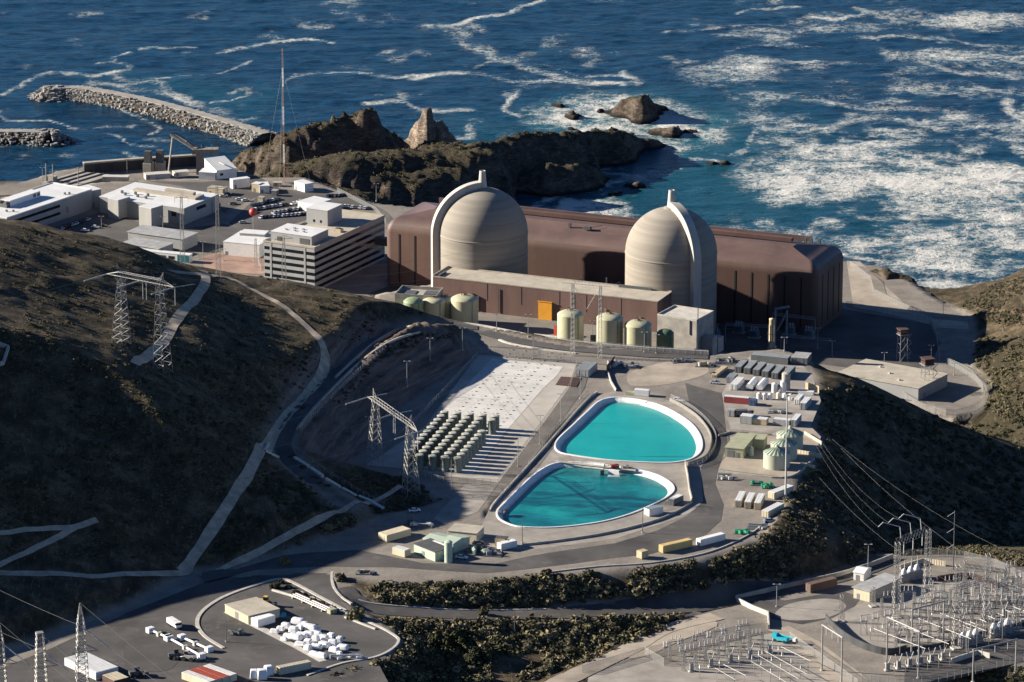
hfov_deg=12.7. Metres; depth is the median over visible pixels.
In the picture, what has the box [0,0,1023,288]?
sea
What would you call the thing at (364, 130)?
headland crag
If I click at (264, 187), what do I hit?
site building
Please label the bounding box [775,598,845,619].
turning circle
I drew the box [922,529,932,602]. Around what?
lattice column
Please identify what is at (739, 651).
bus support
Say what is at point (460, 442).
storage cask
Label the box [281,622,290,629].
wrapped load
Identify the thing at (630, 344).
chain link fence
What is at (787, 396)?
lighting mast
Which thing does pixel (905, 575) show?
transformer
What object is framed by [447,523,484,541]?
store shed
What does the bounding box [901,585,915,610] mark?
bus support
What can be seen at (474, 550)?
equipment skid
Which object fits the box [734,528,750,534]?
equipment skid
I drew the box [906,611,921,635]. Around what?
bus support
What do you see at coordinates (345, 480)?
chain link fence
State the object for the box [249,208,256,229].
warning ball
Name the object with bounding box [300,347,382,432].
chain link fence
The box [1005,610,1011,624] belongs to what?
bus bar
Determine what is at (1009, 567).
bus support
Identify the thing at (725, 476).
equipment skid
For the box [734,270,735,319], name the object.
slit window
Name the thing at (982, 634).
bus bar
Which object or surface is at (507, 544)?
shipping container
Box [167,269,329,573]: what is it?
dirt path
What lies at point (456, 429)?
storage cask
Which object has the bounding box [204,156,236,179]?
workshop shed
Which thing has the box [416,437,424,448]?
storage cask
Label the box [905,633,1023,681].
transformer court
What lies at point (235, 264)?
plaza
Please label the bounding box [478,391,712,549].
reservoir apron
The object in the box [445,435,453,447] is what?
storage cask
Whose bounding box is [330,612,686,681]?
scrub
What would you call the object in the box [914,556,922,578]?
transformer
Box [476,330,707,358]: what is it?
rim road
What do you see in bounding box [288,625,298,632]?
wrapped load
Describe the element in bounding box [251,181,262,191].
site building
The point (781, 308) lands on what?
angled frame
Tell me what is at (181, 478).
hill scrub
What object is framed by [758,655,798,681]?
bus bar
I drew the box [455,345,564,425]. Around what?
anchor fittings
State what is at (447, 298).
storage tank
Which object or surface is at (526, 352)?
chain link fence
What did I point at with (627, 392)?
site crate
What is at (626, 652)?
chain link fence
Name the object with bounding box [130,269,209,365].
spur path
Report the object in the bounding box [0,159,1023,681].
ground
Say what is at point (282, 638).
wrapped load
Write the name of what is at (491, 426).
storage cask
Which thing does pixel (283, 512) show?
slope scrub
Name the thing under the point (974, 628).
bus bar
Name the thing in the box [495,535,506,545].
site cabin
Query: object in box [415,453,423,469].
storage cask
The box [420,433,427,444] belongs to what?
storage cask
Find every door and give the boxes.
[538,301,551,320]
[576,369,581,375]
[582,370,588,376]
[727,450,733,457]
[791,358,798,363]
[799,358,806,364]
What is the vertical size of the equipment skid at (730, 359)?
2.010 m
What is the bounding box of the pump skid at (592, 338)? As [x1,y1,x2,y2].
[590,335,595,341]
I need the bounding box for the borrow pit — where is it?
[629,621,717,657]
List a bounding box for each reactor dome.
[431,170,527,286]
[625,189,716,333]
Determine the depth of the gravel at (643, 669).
1646.11 m
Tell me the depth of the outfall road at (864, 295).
2328.14 m
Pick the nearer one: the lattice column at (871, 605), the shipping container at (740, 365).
the lattice column at (871, 605)
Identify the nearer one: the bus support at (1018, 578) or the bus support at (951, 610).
the bus support at (951, 610)
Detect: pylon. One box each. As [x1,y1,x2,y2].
[84,263,193,373]
[346,388,435,496]
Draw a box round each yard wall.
[718,431,771,435]
[718,457,814,478]
[797,449,820,457]
[800,463,814,467]
[804,431,821,444]
[805,382,819,393]
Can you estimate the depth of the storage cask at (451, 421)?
1873.56 m
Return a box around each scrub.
[0,226,422,560]
[204,445,337,554]
[234,107,635,203]
[285,513,360,548]
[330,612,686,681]
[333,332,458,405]
[338,473,442,513]
[365,532,771,608]
[754,382,887,581]
[845,375,1023,545]
[881,536,1023,566]
[950,666,1023,681]
[961,276,1023,325]
[972,335,1023,425]
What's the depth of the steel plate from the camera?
1947.46 m
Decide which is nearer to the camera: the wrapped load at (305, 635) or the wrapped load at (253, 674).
the wrapped load at (253, 674)
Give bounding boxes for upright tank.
[444,540,451,562]
[748,446,753,455]
[762,392,766,399]
[768,392,772,399]
[772,382,776,392]
[776,391,780,398]
[780,380,785,392]
[782,372,790,390]
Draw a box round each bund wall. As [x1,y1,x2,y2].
[825,614,906,654]
[901,558,945,569]
[907,622,1023,651]
[937,573,994,587]
[951,650,989,662]
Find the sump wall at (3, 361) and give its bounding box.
[0,342,9,365]
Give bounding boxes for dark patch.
[123,634,182,671]
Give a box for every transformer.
[715,328,720,334]
[732,321,745,333]
[747,325,761,338]
[783,323,796,335]
[803,326,815,338]
[899,562,909,582]
[906,558,916,580]
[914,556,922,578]
[956,626,969,646]
[966,622,975,645]
[972,620,981,643]
[987,614,998,637]
[997,612,1006,635]
[1003,610,1013,633]
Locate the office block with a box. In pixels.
[263,201,386,286]
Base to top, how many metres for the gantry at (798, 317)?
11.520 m
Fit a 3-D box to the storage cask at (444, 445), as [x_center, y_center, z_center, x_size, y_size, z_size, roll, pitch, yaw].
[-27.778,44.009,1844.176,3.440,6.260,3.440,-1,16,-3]
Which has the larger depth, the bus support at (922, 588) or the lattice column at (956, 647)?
the bus support at (922, 588)
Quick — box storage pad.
[401,358,562,473]
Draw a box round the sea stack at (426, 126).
[405,108,456,148]
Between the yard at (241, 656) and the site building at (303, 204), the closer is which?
the yard at (241, 656)
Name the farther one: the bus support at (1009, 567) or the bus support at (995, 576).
the bus support at (1009, 567)
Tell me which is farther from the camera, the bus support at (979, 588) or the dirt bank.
the dirt bank
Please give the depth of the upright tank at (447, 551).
1720.30 m
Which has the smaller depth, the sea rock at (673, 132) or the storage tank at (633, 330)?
the storage tank at (633, 330)
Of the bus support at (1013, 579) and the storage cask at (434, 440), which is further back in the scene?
the storage cask at (434, 440)
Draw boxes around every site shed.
[102,671,128,681]
[576,361,596,376]
[751,352,790,364]
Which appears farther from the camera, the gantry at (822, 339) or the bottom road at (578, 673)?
the gantry at (822, 339)
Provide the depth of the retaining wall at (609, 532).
1754.22 m
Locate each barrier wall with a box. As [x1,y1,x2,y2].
[272,589,291,596]
[489,391,597,511]
[534,333,556,337]
[607,370,616,390]
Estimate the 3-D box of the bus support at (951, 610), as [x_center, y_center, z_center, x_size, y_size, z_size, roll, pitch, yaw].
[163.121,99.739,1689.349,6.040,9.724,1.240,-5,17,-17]
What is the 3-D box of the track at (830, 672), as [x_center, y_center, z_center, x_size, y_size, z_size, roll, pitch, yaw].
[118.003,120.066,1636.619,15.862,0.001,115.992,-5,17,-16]
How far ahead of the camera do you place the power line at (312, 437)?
1797.03 m
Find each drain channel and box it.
[263,442,278,457]
[293,456,309,467]
[296,331,420,429]
[309,466,323,477]
[325,477,340,488]
[334,324,418,378]
[341,487,356,495]
[359,494,370,500]
[370,500,384,509]
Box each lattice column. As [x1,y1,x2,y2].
[837,594,845,622]
[868,586,876,607]
[891,542,901,618]
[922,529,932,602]
[949,564,961,649]
[962,561,967,599]
[981,553,990,636]
[1002,567,1009,601]
[1012,574,1022,628]
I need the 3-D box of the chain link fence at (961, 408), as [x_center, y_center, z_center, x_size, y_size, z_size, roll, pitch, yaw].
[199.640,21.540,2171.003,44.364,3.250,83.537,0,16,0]
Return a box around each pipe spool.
[146,626,169,639]
[165,634,205,659]
[177,633,213,652]
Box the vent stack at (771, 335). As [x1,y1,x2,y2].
[766,318,776,349]
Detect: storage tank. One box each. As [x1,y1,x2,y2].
[403,297,422,311]
[423,294,444,316]
[440,294,451,318]
[451,292,477,323]
[557,307,583,340]
[597,311,622,344]
[624,317,651,346]
[657,328,673,348]
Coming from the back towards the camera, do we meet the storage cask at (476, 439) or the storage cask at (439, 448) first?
the storage cask at (476, 439)
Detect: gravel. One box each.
[588,633,826,681]
[828,578,1023,649]
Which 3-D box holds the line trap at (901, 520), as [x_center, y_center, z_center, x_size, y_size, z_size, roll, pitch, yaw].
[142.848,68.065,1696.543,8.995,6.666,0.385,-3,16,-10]
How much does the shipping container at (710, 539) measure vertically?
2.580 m
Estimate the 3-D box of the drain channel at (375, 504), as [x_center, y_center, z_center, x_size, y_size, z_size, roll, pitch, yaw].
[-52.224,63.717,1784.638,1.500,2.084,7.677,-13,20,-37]
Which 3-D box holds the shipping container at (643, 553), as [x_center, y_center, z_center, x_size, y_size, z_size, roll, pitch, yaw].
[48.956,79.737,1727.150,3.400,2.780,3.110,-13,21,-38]
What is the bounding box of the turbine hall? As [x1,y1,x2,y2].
[387,197,842,332]
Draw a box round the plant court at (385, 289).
[368,286,399,297]
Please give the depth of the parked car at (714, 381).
1944.16 m
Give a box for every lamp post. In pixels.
[447,457,454,489]
[557,393,563,420]
[577,373,583,398]
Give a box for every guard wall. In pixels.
[358,599,545,610]
[552,522,765,572]
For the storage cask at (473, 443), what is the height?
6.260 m
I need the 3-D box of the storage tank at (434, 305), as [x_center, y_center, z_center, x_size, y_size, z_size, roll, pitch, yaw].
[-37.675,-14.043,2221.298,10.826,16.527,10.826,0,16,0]
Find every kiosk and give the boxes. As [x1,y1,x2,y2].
[258,196,264,201]
[271,189,278,195]
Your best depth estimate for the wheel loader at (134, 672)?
1605.34 m
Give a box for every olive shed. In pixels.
[724,432,755,457]
[750,433,767,448]
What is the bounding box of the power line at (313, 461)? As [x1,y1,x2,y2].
[236,439,393,479]
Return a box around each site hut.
[727,408,735,416]
[791,352,811,364]
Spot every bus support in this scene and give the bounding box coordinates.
[663,641,667,652]
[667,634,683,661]
[678,643,689,664]
[681,643,697,670]
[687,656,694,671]
[690,629,705,655]
[698,639,706,660]
[703,638,719,665]
[707,631,711,644]
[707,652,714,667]
[712,624,727,649]
[718,634,728,654]
[725,633,741,660]
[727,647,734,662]
[734,619,750,645]
[737,629,748,648]
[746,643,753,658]
[748,628,763,653]
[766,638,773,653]
[860,614,869,633]
[872,610,881,631]
[879,593,895,616]
[884,608,894,626]
[884,616,900,642]
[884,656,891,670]
[894,623,909,646]
[894,628,900,642]
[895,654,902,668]
[898,602,907,622]
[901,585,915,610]
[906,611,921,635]
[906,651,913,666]
[912,596,922,615]
[915,618,931,644]
[916,624,922,637]
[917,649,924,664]
[920,580,936,605]
[920,596,929,615]
[927,606,942,628]
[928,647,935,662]
[930,585,946,611]
[932,591,942,611]
[937,613,952,639]
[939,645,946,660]
[941,575,956,599]
[941,591,951,610]
[942,597,952,615]
[948,583,963,606]
[948,600,964,625]
[958,607,973,633]
[960,594,970,609]
[962,570,977,594]
[962,587,970,606]
[965,579,980,603]
[966,602,976,618]
[970,595,985,619]
[977,591,986,610]
[979,602,994,627]
[982,565,997,588]
[982,575,997,598]
[984,581,994,595]
[994,587,1004,608]
[999,572,1014,597]
[1000,593,1010,609]
[1001,602,1007,616]
[1003,561,1017,584]
[1014,571,1023,589]
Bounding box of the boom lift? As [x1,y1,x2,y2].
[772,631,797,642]
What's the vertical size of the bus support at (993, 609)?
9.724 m
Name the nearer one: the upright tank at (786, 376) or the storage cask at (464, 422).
the storage cask at (464, 422)
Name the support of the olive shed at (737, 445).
on the tank yard at (750, 464)
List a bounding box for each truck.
[166,616,181,628]
[735,409,753,416]
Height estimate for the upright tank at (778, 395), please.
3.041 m
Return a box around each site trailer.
[668,494,683,505]
[711,366,727,376]
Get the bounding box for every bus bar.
[723,664,745,681]
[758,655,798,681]
[765,651,805,673]
[782,647,809,666]
[875,629,925,655]
[896,623,948,649]
[918,618,970,652]
[940,613,992,648]
[962,625,968,649]
[971,622,977,647]
[979,619,985,643]
[988,616,994,641]
[997,613,1003,637]
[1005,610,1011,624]
[1013,607,1020,632]
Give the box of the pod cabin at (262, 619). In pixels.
[251,613,274,626]
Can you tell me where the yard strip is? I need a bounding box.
[224,612,325,661]
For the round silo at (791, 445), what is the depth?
1841.98 m
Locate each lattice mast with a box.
[174,194,186,263]
[207,184,223,276]
[254,239,257,266]
[274,235,292,283]
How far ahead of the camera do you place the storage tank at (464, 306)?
2215.73 m
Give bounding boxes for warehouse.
[0,182,91,224]
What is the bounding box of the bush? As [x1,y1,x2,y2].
[284,583,292,588]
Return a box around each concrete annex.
[395,285,442,303]
[657,305,723,354]
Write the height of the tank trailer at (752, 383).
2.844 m
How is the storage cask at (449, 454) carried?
on the storage pad
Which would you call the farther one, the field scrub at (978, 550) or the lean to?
the lean to
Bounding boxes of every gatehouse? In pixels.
[124,237,173,250]
[126,225,198,250]
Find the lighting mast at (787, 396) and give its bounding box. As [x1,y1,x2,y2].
[782,394,789,499]
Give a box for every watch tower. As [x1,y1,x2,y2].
[896,327,911,361]
[920,356,937,379]
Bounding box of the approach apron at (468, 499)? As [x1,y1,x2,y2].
[434,483,497,522]
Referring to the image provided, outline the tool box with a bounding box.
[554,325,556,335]
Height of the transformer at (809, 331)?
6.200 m
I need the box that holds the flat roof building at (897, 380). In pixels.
[839,359,947,400]
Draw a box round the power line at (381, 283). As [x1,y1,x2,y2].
[200,255,568,286]
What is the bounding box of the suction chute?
[600,469,619,476]
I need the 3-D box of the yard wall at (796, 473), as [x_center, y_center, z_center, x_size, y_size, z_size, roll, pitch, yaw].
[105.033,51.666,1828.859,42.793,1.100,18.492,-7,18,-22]
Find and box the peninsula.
[416,128,666,193]
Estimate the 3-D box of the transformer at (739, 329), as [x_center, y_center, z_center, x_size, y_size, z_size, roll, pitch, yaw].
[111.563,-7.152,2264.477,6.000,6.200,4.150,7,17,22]
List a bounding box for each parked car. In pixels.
[408,507,420,512]
[455,554,467,559]
[471,540,483,543]
[709,380,720,384]
[763,518,774,522]
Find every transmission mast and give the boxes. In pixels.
[0,625,26,681]
[31,631,67,681]
[72,603,108,681]
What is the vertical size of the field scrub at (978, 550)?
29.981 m
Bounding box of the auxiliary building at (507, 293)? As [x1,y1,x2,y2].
[433,266,671,331]
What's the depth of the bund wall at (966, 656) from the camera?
1657.04 m
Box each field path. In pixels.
[0,517,98,534]
[0,528,76,566]
[0,570,189,577]
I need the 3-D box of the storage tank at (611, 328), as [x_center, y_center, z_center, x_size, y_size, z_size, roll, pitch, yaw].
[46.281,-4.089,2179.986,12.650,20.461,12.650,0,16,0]
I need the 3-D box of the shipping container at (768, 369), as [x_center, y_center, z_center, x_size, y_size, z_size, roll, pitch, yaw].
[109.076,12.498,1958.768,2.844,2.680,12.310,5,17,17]
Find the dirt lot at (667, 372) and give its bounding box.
[627,361,708,385]
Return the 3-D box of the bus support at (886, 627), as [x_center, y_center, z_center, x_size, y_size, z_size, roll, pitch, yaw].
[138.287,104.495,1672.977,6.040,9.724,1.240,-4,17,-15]
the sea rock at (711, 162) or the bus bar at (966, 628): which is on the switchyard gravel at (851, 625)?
the bus bar at (966, 628)
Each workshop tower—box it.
[108,194,129,218]
[139,202,162,225]
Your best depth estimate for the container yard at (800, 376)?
1917.53 m
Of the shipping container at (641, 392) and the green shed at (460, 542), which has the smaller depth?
the green shed at (460, 542)
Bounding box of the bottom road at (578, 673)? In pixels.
[545,613,722,681]
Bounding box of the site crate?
[625,390,633,394]
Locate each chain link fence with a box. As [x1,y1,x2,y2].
[296,448,382,501]
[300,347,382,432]
[339,189,380,213]
[375,357,472,459]
[411,468,498,484]
[474,348,574,359]
[498,360,576,478]
[508,394,584,489]
[546,336,700,352]
[583,647,662,665]
[648,623,767,654]
[676,396,716,467]
[789,632,856,681]
[846,301,939,361]
[850,261,928,312]
[862,653,1023,681]
[894,548,1013,567]
[904,359,984,410]
[947,358,987,414]
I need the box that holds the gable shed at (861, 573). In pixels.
[853,566,870,580]
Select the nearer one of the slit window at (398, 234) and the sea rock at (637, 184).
the slit window at (398, 234)
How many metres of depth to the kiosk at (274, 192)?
2523.76 m
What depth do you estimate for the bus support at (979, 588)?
1712.31 m
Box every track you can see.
[275,323,477,482]
[768,626,869,681]
[932,319,968,328]
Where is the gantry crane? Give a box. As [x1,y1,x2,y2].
[168,132,218,174]
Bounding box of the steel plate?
[556,376,579,386]
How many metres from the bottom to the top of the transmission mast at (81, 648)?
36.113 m
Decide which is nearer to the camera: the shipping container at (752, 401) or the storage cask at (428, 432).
the storage cask at (428, 432)
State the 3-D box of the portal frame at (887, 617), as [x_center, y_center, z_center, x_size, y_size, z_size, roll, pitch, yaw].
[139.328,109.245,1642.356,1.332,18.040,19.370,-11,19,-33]
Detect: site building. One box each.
[102,174,128,180]
[143,171,170,179]
[172,169,189,176]
[207,185,227,194]
[223,230,270,257]
[230,176,249,188]
[240,229,268,236]
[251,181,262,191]
[259,181,269,192]
[273,181,281,186]
[294,179,313,191]
[298,196,331,210]
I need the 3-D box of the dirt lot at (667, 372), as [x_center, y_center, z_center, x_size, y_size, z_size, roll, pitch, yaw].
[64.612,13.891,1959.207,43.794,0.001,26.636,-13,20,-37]
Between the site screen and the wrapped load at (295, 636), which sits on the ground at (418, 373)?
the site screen
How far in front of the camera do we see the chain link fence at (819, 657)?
1653.44 m
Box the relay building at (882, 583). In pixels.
[852,572,902,601]
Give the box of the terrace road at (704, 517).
[202,383,726,580]
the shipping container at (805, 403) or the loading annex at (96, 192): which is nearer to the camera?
the shipping container at (805, 403)
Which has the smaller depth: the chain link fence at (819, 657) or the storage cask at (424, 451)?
the chain link fence at (819, 657)
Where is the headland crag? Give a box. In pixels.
[232,109,410,175]
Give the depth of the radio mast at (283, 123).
2543.26 m
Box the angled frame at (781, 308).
[774,305,788,343]
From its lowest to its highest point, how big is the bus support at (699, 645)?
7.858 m
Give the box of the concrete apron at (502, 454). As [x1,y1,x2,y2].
[367,355,576,482]
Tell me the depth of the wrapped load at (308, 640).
1638.12 m
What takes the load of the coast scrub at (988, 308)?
on the ground at (418, 373)
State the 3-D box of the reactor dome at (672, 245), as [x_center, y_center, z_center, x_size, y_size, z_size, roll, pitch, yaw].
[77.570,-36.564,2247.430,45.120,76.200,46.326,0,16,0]
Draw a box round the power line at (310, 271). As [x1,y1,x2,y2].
[135,244,502,273]
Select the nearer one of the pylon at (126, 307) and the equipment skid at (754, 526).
the equipment skid at (754, 526)
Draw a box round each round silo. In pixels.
[763,444,789,470]
[770,435,797,460]
[776,426,803,449]
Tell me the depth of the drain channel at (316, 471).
1797.12 m
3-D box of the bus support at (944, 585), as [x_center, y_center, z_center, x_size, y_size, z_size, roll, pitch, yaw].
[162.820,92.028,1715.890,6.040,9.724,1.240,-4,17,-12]
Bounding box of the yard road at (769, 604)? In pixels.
[748,592,859,623]
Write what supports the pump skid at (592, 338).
on the ground at (418, 373)
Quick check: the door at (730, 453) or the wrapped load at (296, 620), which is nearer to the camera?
the wrapped load at (296, 620)
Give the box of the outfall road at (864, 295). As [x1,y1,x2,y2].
[847,261,932,323]
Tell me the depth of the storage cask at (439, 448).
1837.77 m
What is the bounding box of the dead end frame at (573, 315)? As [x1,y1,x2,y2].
[562,281,607,358]
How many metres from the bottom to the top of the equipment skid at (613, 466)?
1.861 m
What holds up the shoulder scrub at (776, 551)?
on the ground at (418, 373)
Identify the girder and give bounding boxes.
[895,526,930,552]
[956,575,988,598]
[965,563,1006,582]
[984,576,1020,601]
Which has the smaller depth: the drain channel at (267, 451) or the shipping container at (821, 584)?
the shipping container at (821, 584)
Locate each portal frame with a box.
[820,624,843,681]
[885,616,920,678]
[909,600,944,654]
[971,639,1017,681]
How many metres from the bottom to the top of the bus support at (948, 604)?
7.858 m
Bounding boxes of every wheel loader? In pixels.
[128,666,148,677]
[168,648,183,659]
[175,649,195,661]
[260,595,276,605]
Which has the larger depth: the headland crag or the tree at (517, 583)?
the headland crag
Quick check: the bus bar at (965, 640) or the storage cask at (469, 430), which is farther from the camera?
the storage cask at (469, 430)
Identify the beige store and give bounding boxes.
[224,597,279,623]
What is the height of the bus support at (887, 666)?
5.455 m
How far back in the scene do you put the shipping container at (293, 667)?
1610.05 m
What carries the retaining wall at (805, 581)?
on the ground at (418, 373)
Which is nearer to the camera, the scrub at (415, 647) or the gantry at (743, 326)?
the scrub at (415, 647)
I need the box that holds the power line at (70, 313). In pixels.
[0,294,150,327]
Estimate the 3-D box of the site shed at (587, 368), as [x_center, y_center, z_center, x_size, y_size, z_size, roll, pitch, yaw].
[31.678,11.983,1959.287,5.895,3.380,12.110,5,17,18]
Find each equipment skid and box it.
[229,629,243,634]
[280,612,291,618]
[328,654,362,659]
[355,569,374,574]
[406,516,412,524]
[409,521,433,527]
[464,544,490,555]
[483,547,503,556]
[498,508,508,513]
[603,464,618,468]
[606,359,624,368]
[620,464,633,469]
[623,361,639,368]
[671,357,694,363]
[695,361,713,367]
[715,356,735,362]
[717,473,732,479]
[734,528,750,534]
[747,523,768,529]
[751,480,762,485]
[760,482,774,488]
[768,409,785,413]
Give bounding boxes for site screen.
[606,356,614,372]
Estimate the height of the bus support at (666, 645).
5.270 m
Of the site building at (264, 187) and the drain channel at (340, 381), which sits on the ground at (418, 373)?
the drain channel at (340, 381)
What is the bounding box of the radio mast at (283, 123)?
[264,50,304,188]
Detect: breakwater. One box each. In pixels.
[0,128,75,146]
[27,85,276,145]
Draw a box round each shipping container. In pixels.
[182,670,215,681]
[190,668,222,681]
[197,666,229,681]
[204,664,236,681]
[276,659,310,674]
[378,526,410,541]
[392,545,410,556]
[497,539,516,550]
[634,388,649,396]
[636,548,648,558]
[644,504,662,515]
[659,538,692,552]
[696,532,724,545]
[724,395,749,403]
[726,373,737,382]
[730,377,743,389]
[734,359,748,372]
[735,491,745,506]
[744,360,757,373]
[744,492,755,508]
[748,398,757,405]
[753,362,766,375]
[754,493,764,508]
[762,363,775,377]
[762,502,783,517]
[768,484,793,498]
[771,365,784,378]
[783,365,795,376]
[791,414,801,426]
[794,394,803,404]
[798,389,814,394]
[800,397,811,409]
[806,576,836,592]
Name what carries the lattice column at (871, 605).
on the ground at (418, 373)
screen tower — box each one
[143,150,153,176]
[155,149,165,171]
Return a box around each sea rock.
[517,163,610,197]
[551,103,564,107]
[564,110,581,119]
[596,108,604,112]
[604,94,668,123]
[608,191,622,195]
[624,181,646,187]
[647,126,698,137]
[705,161,716,164]
[717,160,730,164]
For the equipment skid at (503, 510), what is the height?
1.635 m
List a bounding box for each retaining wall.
[522,501,692,545]
[669,397,711,464]
[685,460,692,500]
[735,554,892,598]
[737,598,769,628]
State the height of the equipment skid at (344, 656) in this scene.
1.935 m
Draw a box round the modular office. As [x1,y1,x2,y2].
[142,248,192,262]
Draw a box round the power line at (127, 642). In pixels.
[84,606,172,679]
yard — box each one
[0,573,396,681]
[151,176,279,212]
[719,426,820,475]
[722,355,820,432]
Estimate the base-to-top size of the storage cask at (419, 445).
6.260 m
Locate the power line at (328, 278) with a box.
[177,249,537,280]
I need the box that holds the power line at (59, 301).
[3,288,113,313]
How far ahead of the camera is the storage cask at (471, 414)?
1882.45 m
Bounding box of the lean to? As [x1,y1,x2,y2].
[199,168,215,179]
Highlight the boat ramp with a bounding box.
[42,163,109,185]
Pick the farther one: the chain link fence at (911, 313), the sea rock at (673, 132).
the sea rock at (673, 132)
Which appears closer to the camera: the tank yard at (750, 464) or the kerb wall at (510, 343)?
the tank yard at (750, 464)
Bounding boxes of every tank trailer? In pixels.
[746,377,758,389]
[756,377,768,390]
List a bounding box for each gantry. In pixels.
[725,323,767,342]
[772,312,815,331]
[780,334,832,349]
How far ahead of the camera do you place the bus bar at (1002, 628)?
1676.41 m
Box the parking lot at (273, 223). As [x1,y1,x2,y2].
[229,189,371,231]
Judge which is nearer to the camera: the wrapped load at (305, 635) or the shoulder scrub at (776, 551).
the wrapped load at (305, 635)
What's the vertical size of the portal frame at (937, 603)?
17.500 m
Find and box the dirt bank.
[471,340,487,353]
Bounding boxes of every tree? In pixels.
[268,582,280,588]
[279,556,290,565]
[335,572,347,582]
[346,605,364,621]
[427,630,443,647]
[440,626,476,651]
[464,646,492,665]
[478,606,488,614]
[510,577,523,590]
[539,568,551,575]
[698,580,710,589]
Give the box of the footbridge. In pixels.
[554,458,635,471]
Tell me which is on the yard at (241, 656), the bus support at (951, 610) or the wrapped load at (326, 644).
the wrapped load at (326, 644)
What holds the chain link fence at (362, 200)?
on the ground at (418, 373)
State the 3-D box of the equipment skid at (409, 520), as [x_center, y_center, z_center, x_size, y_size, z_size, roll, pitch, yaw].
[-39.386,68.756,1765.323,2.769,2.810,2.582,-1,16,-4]
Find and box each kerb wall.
[344,616,375,629]
[465,322,707,352]
[498,339,575,353]
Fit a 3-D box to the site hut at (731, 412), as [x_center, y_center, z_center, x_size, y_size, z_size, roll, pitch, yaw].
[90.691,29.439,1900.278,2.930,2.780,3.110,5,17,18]
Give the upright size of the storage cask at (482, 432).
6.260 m
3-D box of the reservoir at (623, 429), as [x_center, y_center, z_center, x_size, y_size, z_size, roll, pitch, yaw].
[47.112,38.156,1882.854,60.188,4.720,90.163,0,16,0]
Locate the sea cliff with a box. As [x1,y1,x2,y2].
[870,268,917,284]
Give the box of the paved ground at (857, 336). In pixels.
[716,309,939,367]
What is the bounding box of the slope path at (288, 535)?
[199,485,403,575]
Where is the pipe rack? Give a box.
[290,592,336,613]
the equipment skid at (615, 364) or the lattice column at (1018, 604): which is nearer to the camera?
the lattice column at (1018, 604)
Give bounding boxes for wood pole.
[947,511,954,569]
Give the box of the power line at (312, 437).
[260,421,369,450]
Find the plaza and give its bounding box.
[202,252,263,273]
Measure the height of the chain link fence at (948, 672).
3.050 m
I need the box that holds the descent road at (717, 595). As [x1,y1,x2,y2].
[324,555,899,618]
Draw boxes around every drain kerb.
[195,578,346,648]
[300,591,399,675]
[330,571,352,604]
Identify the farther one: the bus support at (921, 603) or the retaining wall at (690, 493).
the retaining wall at (690, 493)
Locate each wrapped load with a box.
[250,668,257,678]
[257,668,266,679]
[264,664,273,675]
[270,628,279,633]
[276,625,284,630]
[280,636,287,640]
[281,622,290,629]
[287,632,302,640]
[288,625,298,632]
[290,617,304,624]
[294,641,305,646]
[297,624,303,630]
[297,631,307,638]
[303,623,316,630]
[303,644,312,650]
[304,630,313,637]
[304,638,311,643]
[309,650,317,655]
[311,634,319,641]
[312,643,322,649]
[313,630,321,634]
[316,651,327,658]
[318,640,330,647]
[319,634,328,640]
[327,632,334,637]
[328,638,337,645]
[329,646,339,652]
[336,635,343,642]
[337,643,349,650]
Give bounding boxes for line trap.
[878,522,900,536]
[888,518,911,533]
[899,514,921,529]
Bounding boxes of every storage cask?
[403,452,410,468]
[406,448,414,464]
[409,444,417,458]
[413,441,420,452]
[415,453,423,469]
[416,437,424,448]
[419,449,426,465]
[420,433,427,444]
[422,445,430,461]
[423,429,431,441]
[426,442,433,453]
[427,425,434,437]
[428,454,436,470]
[429,438,437,449]
[430,422,437,433]
[431,450,439,466]
[432,434,440,446]
[433,418,441,429]
[435,446,442,462]
[436,430,443,442]
[437,414,444,425]
[438,443,446,454]
[439,426,447,438]
[440,410,448,422]
[441,455,448,471]
[442,439,449,450]
[443,423,450,434]
[444,451,452,467]
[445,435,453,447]
[446,419,454,430]
[448,447,455,463]
[449,431,456,443]
[450,415,457,427]
[451,444,459,455]
[452,427,459,439]
[453,411,460,423]
[454,440,462,451]
[454,456,461,472]
[455,424,463,435]
[457,452,464,468]
[458,436,465,448]
[459,420,466,431]
[460,448,468,465]
[461,432,469,444]
[462,416,470,428]
[464,445,471,461]
[465,428,472,440]
[466,412,473,424]
[467,441,475,457]
[468,425,476,436]
[471,437,478,453]
[472,421,479,432]
[474,433,482,449]
[475,417,482,429]
[477,429,485,445]
[478,413,486,429]
[488,418,495,434]
[491,414,499,430]
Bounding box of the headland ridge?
[258,147,516,212]
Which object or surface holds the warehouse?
on the ground at (418, 373)
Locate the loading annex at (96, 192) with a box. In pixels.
[78,185,100,208]
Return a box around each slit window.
[398,234,399,281]
[414,236,415,283]
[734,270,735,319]
[750,272,751,321]
[767,274,768,323]
[783,276,784,325]
[800,278,801,327]
[822,281,822,319]
[827,271,828,320]
[833,277,833,313]
[838,262,839,311]
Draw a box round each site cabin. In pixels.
[64,652,117,679]
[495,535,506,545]
[740,413,754,423]
[752,416,768,424]
[773,417,790,425]
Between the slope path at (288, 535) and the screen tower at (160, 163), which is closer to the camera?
the slope path at (288, 535)
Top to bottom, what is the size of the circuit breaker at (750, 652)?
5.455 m
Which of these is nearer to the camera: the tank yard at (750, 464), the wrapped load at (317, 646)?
the wrapped load at (317, 646)
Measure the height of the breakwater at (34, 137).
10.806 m
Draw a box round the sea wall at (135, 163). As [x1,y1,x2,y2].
[83,154,195,172]
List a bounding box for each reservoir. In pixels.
[496,461,674,527]
[554,397,702,462]
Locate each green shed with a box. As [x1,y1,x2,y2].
[413,538,443,561]
[422,532,447,542]
[440,534,468,552]
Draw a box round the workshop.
[99,182,218,224]
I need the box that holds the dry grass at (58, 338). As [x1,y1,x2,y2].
[0,232,404,560]
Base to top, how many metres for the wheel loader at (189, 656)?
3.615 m

